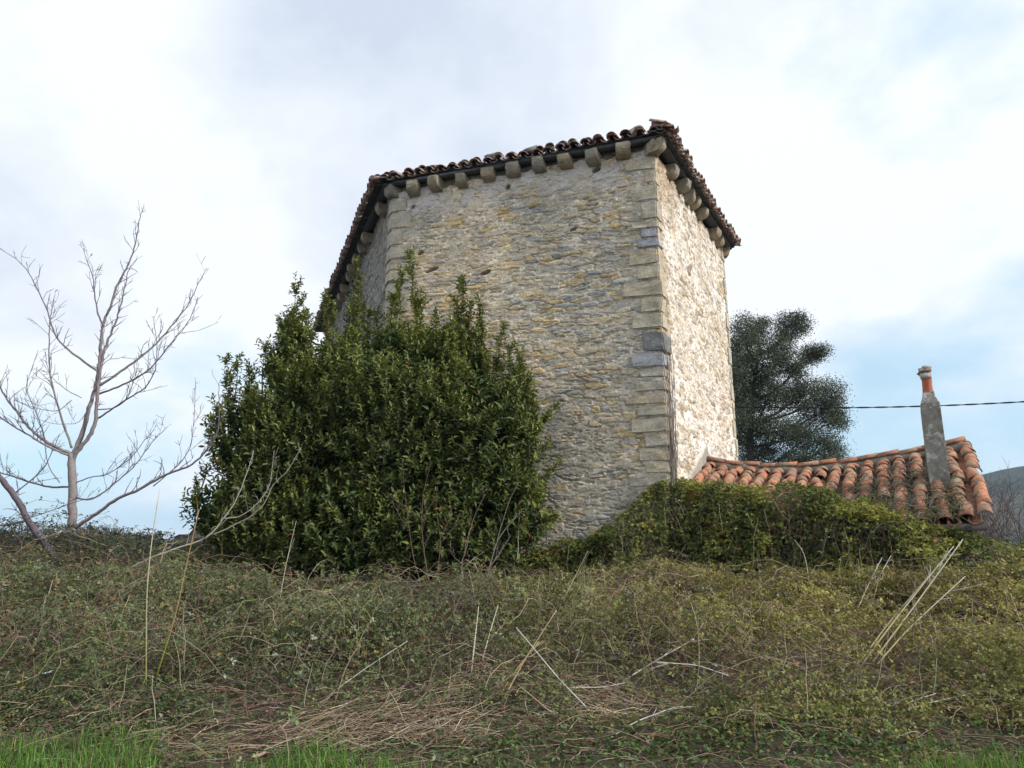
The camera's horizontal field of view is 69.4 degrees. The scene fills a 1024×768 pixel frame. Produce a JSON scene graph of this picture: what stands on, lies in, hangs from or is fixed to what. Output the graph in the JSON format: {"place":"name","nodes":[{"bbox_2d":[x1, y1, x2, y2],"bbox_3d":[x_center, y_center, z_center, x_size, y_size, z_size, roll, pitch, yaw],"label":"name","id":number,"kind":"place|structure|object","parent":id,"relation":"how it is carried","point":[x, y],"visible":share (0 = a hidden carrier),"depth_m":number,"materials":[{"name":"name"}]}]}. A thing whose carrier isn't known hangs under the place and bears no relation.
{"place":"outdoors","nodes":[
{"label":"outdoors","id":0,"kind":"place"},
{"bbox_2d":[0,540,284,574],"bbox_3d":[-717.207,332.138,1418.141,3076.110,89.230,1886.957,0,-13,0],"label":"hill","id":1,"kind":"structure","parent":0,"point":[63,570],"depth_m":1324.33,"materials":[{"name":"green plant"}]},
{"bbox_2d":[0,571,1023,767],"bbox_3d":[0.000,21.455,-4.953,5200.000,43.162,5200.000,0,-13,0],"label":"ground","id":2,"kind":"structure","parent":0,"point":[718,764],"depth_m":7.21,"materials":[{"name":"soil"}]},
{"bbox_2d":[0,496,184,563],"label":"bramble bush","id":3,"kind":"object","parent":2,"relation":"on","point":[126,541],"visible":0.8,"depth_m":12.47,"materials":[{"name":"green plant"}]},
{"bbox_2d":[0,200,225,573],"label":"bare tree","id":4,"kind":"object","parent":2,"relation":"on","point":[72,479],"visible":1,"depth_m":13.81,"materials":[{"name":"grey plant"}]},
{"bbox_2d":[145,490,159,693],"bbox_3d":[-3.582,2.017,7.334,0.060,1.949,0.328,10,-16,-37],"label":"tall cane","id":5,"kind":"object","parent":2,"relation":"on","point":[146,599],"visible":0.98,"depth_m":7.28,"materials":[{"name":"beige plant"}]},
{"bbox_2d":[154,504,198,680],"bbox_3d":[-3.382,2.057,7.566,0.116,1.783,0.384,-3,-13,13],"label":"tall cane","id":6,"kind":"object","parent":2,"relation":"on","point":[178,601],"visible":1,"depth_m":7.43,"materials":[{"name":"brown plant"}]},
{"bbox_2d":[165,526,226,566],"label":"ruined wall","id":7,"kind":"structure","parent":2,"relation":"on","point":[197,535],"depth_m":20.22,"materials":[{"name":"grey stone"}]},
{"bbox_2d":[109,443,300,580],"bbox_3d":[-5.005,2.128,12.349,3.069,2.242,0.557,-1,-13,5],"label":"fallen branch","id":8,"kind":"object","parent":2,"relation":"on","point":[160,553],"visible":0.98,"depth_m":12.20,"materials":[{"name":"grey plant"}]},
{"bbox_2d":[324,641,406,699],"bbox_3d":[-1.438,2.847,7.364,0.816,0.511,0.144,4,-14,-18],"label":"dry stick","id":9,"kind":"object","parent":2,"relation":"on","point":[362,670],"visible":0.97,"depth_m":7.39,"materials":[{"name":"brown wood"}]},
{"bbox_2d":[178,245,563,595],"bbox_3d":[-2.639,0.340,14.550,7.349,7.499,3.862,0,-13,0],"label":"laurel bush","id":10,"kind":"object","parent":2,"relation":"on","point":[332,487],"visible":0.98,"depth_m":13.45,"materials":[{"name":"green plant"}]},
{"bbox_2d":[360,719,442,749],"bbox_3d":[-1.008,2.985,6.227,0.971,0.228,0.031,6,-14,-25],"label":"dry stick","id":11,"kind":"object","parent":2,"relation":"on","point":[407,728],"visible":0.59,"depth_m":6.30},
{"bbox_2d":[388,460,420,582],"bbox_3d":[-1.755,2.492,12.115,0.808,2.509,0.219,-4,-14,17],"label":"sapling","id":12,"kind":"object","parent":2,"relation":"on","point":[403,522],"visible":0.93,"depth_m":12.21,"materials":[{"name":"brown plant"}]},
{"bbox_2d":[404,461,438,584],"bbox_3d":[-1.520,2.426,12.201,0.590,2.309,0.285,0,-13,0],"label":"sapling","id":13,"kind":"object","parent":2,"relation":"on","point":[424,522],"visible":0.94,"depth_m":12.21,"materials":[{"name":"brown plant"}]},
{"bbox_2d":[448,486,484,603],"bbox_3d":[-0.716,2.596,12.039,0.649,1.888,0.381,2,-13,-8],"label":"sapling","id":14,"kind":"object","parent":2,"relation":"on","point":[467,537],"visible":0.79,"depth_m":12.03,"materials":[{"name":"brown plant"}]},
{"bbox_2d":[471,606,478,673],"bbox_3d":[-0.385,2.641,7.658,0.016,0.638,0.267,-3,-13,12],"label":"dry stalk","id":15,"kind":"object","parent":2,"relation":"on","point":[474,640],"visible":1,"depth_m":7.64,"materials":[{"name":"beige plant"}]},
{"bbox_2d":[482,606,497,659],"bbox_3d":[-0.236,2.720,8.113,0.016,0.547,0.308,-9,-16,33],"label":"dry stalk","id":16,"kind":"object","parent":2,"relation":"on","point":[489,633],"visible":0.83,"depth_m":8.09,"materials":[{"name":"beige plant"}]},
{"bbox_2d":[487,482,520,577],"bbox_3d":[-0.152,2.627,12.013,0.620,2.062,0.434,0,-13,0],"label":"sapling","id":17,"kind":"object","parent":2,"relation":"on","point":[500,536],"visible":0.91,"depth_m":12.04,"materials":[{"name":"brown plant"}]},
{"bbox_2d":[0,520,1023,767],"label":"bramble cover","id":18,"kind":"object","parent":2,"relation":"on","point":[792,587],"visible":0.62,"depth_m":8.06,"materials":[{"name":"green plant"}]},
{"bbox_2d":[0,425,100,561],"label":"leaning tree","id":19,"kind":"object","parent":18,"relation":"on","point":[19,503],"visible":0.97,"depth_m":12.35,"materials":[{"name":"grey plant"}]},
{"bbox_2d":[280,523,295,597],"bbox_3d":[-3.228,2.534,10.629,0.037,1.131,0.273,-4,-14,18],"label":"dry stalk","id":20,"kind":"object","parent":18,"relation":"on","point":[286,562],"visible":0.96,"depth_m":10.65,"materials":[{"name":"beige plant"}]},
{"bbox_2d":[433,486,463,576],"bbox_3d":[-1.072,2.608,12.164,0.512,1.842,0.235,7,-15,-29],"label":"sapling","id":21,"kind":"object","parent":18,"relation":"on","point":[444,530],"visible":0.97,"depth_m":12.15,"materials":[{"name":"brown plant"}]},
{"bbox_2d":[500,642,538,694],"bbox_3d":[0.076,2.774,7.250,0.498,0.457,0.019,10,-16,-37],"label":"dry stick","id":22,"kind":"object","parent":18,"relation":"on","point":[514,673],"visible":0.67,"depth_m":7.22,"materials":[{"name":"brown wood"}]},
{"bbox_2d":[902,690,986,710],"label":"dry stick","id":23,"kind":"object","parent":18,"relation":"on","point":[940,700],"visible":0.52,"depth_m":6.81,"materials":[{"name":"wood"}]},
{"bbox_2d":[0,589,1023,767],"bbox_3d":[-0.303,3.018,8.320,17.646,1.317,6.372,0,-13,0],"label":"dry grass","id":24,"kind":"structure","parent":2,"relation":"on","point":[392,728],"depth_m":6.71,"materials":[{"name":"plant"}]},
{"bbox_2d":[571,683,621,687],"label":"dry stick","id":25,"kind":"object","parent":24,"relation":"on","point":[595,687],"visible":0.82,"depth_m":7.17,"materials":[{"name":"grey wood"}]},
{"bbox_2d":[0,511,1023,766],"bbox_3d":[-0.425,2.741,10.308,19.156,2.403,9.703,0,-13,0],"label":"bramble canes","id":26,"kind":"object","parent":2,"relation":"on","point":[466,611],"visible":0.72,"depth_m":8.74,"materials":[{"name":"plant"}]},
{"bbox_2d":[0,710,1023,767],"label":"green grass","id":27,"kind":"structure","parent":2,"relation":"on","point":[20,752],"depth_m":5.61,"materials":[{"name":"green plant"}]},
{"bbox_2d":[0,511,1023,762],"bbox_3d":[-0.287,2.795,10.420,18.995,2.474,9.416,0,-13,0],"label":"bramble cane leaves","id":28,"kind":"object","parent":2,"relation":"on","point":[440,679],"visible":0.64,"depth_m":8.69,"materials":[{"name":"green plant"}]},
{"bbox_2d":[0,549,1023,758],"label":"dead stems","id":29,"kind":"object","parent":2,"relation":"on","point":[538,633],"depth_m":7.59,"materials":[{"name":"brown plant"}]},
{"bbox_2d":[1,648,1023,767],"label":"leafy weeds","id":30,"kind":"object","parent":2,"relation":"on","point":[852,742],"visible":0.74,"depth_m":6.01,"materials":[{"name":"green plant"}]},
{"bbox_2d":[311,119,740,578],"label":"stone tower","id":31,"kind":"structure","parent":2,"relation":"on","point":[593,269],"depth_m":16.44,"materials":[{"name":"stone"}]},
{"bbox_2d":[343,262,362,337],"bbox_3d":[-4.845,-2.232,22.386,0.286,2.842,2.629,5,-14,-20],"label":"ivy","id":32,"kind":"object","parent":31,"relation":"attached to","point":[348,319],"visible":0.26,"depth_m":22.57,"materials":[{"name":"green plant"}]},
{"bbox_2d":[666,334,678,511],"bbox_3d":[3.225,0.805,14.909,0.271,3.936,0.245,3,-13,-12],"label":"dry vine","id":33,"kind":"object","parent":31,"relation":"attached to","point":[674,455],"visible":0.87,"depth_m":14.86,"materials":[{"name":"brown plant"}]},
{"bbox_2d":[736,401,1023,408],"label":"power cable","id":34,"kind":"object","parent":31,"relation":"attached to","point":[875,407],"visible":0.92,"depth_m":20.02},
{"bbox_2d":[500,610,556,704],"bbox_3d":[0.149,2.638,7.170,0.642,0.844,0.076,7,-15,-28],"label":"dry stick","id":35,"kind":"object","parent":2,"relation":"on","point":[531,650],"visible":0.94,"depth_m":7.17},
{"bbox_2d":[497,685,571,728],"bbox_3d":[0.177,2.947,6.797,0.852,0.326,0.039,-9,-16,34],"label":"dry stick","id":36,"kind":"object","parent":2,"relation":"on","point":[536,700],"visible":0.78,"depth_m":6.78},
{"bbox_2d":[516,627,598,719],"bbox_3d":[0.435,2.752,7.029,0.847,0.820,0.019,-5,-14,21],"label":"dry stick","id":37,"kind":"object","parent":2,"relation":"on","point":[555,674],"visible":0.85,"depth_m":7.03,"materials":[{"name":"wood"}]},
{"bbox_2d":[611,706,690,737],"bbox_3d":[1.171,3.016,6.634,0.874,0.228,0.247,5,-14,-21],"label":"dry stick","id":38,"kind":"object","parent":2,"relation":"on","point":[653,715],"visible":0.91,"depth_m":6.61,"materials":[{"name":"wood"}]},
{"bbox_2d":[622,625,709,681],"bbox_3d":[1.582,2.786,7.691,1.038,0.563,0.078,4,-13,-15],"label":"dry stick","id":39,"kind":"object","parent":2,"relation":"on","point":[665,655],"visible":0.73,"depth_m":7.71,"materials":[{"name":"beige wood"}]},
{"bbox_2d":[649,661,728,675],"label":"dry stick","id":40,"kind":"object","parent":2,"relation":"on","point":[685,664],"visible":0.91,"depth_m":7.30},
{"bbox_2d":[507,455,1023,616],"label":"bramble thicket","id":41,"kind":"object","parent":2,"relation":"on","point":[597,544],"visible":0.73,"depth_m":13.27,"materials":[{"name":"green plant"}]},
{"bbox_2d":[729,307,857,462],"bbox_3d":[13.076,3.276,36.907,9.044,15.438,7.109,0,-13,0],"label":"evergreen tree","id":42,"kind":"object","parent":2,"relation":"on","point":[745,362],"visible":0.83,"depth_m":36.07,"materials":[{"name":"green plant"}]},
{"bbox_2d":[676,366,993,595],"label":"stone house","id":43,"kind":"structure","parent":2,"relation":"on","point":[935,449],"depth_m":13.78,"materials":[{"name":"tile"}]},
{"bbox_2d":[858,558,881,606],"bbox_3d":[5.089,2.908,10.647,0.102,0.796,1.598,-11,-17,40],"label":"leaning cane","id":44,"kind":"object","parent":2,"relation":"on","point":[868,584],"visible":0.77,"depth_m":10.68,"materials":[{"name":"beige plant"}]},
{"bbox_2d":[862,556,890,606],"bbox_3d":[5.495,2.993,11.148,0.143,0.804,1.832,-11,-17,39],"label":"leaning cane","id":45,"kind":"object","parent":2,"relation":"on","point":[879,576],"visible":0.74,"depth_m":11.33,"materials":[{"name":"beige plant"}]},
{"bbox_2d":[856,573,928,665],"bbox_3d":[4.143,2.534,8.115,1.934,0.902,0.158,10,-16,-37],"label":"leaning cane","id":46,"kind":"object","parent":2,"relation":"on","point":[873,643],"visible":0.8,"depth_m":8.08,"materials":[{"name":"beige plant"}]},
{"bbox_2d":[862,546,953,662],"bbox_3d":[4.404,2.378,8.181,2.178,1.161,0.127,8,-15,-32],"label":"leaning cane","id":47,"kind":"object","parent":2,"relation":"on","point":[885,632],"visible":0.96,"depth_m":8.20,"materials":[{"name":"beige plant"}]},
{"bbox_2d":[872,539,962,662],"bbox_3d":[4.477,2.341,8.203,2.159,1.242,0.146,9,-16,-33],"label":"leaning cane","id":48,"kind":"object","parent":2,"relation":"on","point":[889,639],"visible":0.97,"depth_m":8.21,"materials":[{"name":"beige plant"}]},
{"bbox_2d":[904,661,936,704],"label":"dry stick","id":49,"kind":"object","parent":2,"relation":"on","point":[933,690],"visible":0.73,"depth_m":6.81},
{"bbox_2d":[876,576,980,664],"bbox_3d":[4.507,2.542,8.079,2.082,0.832,0.247,7,-15,-28],"label":"leaning cane","id":50,"kind":"object","parent":2,"relation":"on","point":[894,644],"visible":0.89,"depth_m":8.19,"materials":[{"name":"beige plant"}]},
{"bbox_2d":[970,484,1019,562],"bbox_3d":[12.109,3.725,19.035,2.979,2.626,2.806,0,-13,0],"label":"bare shrub","id":51,"kind":"object","parent":2,"relation":"on","point":[990,521],"visible":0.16,"depth_m":18.64,"materials":[{"name":"brown plant"}]},
{"bbox_2d":[973,458,1023,542],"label":"bare shrub","id":52,"kind":"object","parent":2,"relation":"on","point":[1009,501],"visible":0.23,"depth_m":21.12,"materials":[{"name":"brown plant"}]},
{"bbox_2d":[981,473,1023,557],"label":"bare shrub","id":53,"kind":"object","parent":2,"relation":"on","point":[1020,538],"visible":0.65,"depth_m":17.48,"materials":[{"name":"plant"}]},
{"bbox_2d":[0,0,1023,548],"label":"sky","id":54,"kind":"structure","parent":0,"point":[865,158],"materials":[{"name":"white"}]},
{"bbox_2d":[970,466,1023,565],"bbox_3d":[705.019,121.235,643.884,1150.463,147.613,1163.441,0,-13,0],"label":"hill","id":55,"kind":"structure","parent":0,"point":[1016,472],"depth_m":519.84,"materials":[{"name":"grey"}]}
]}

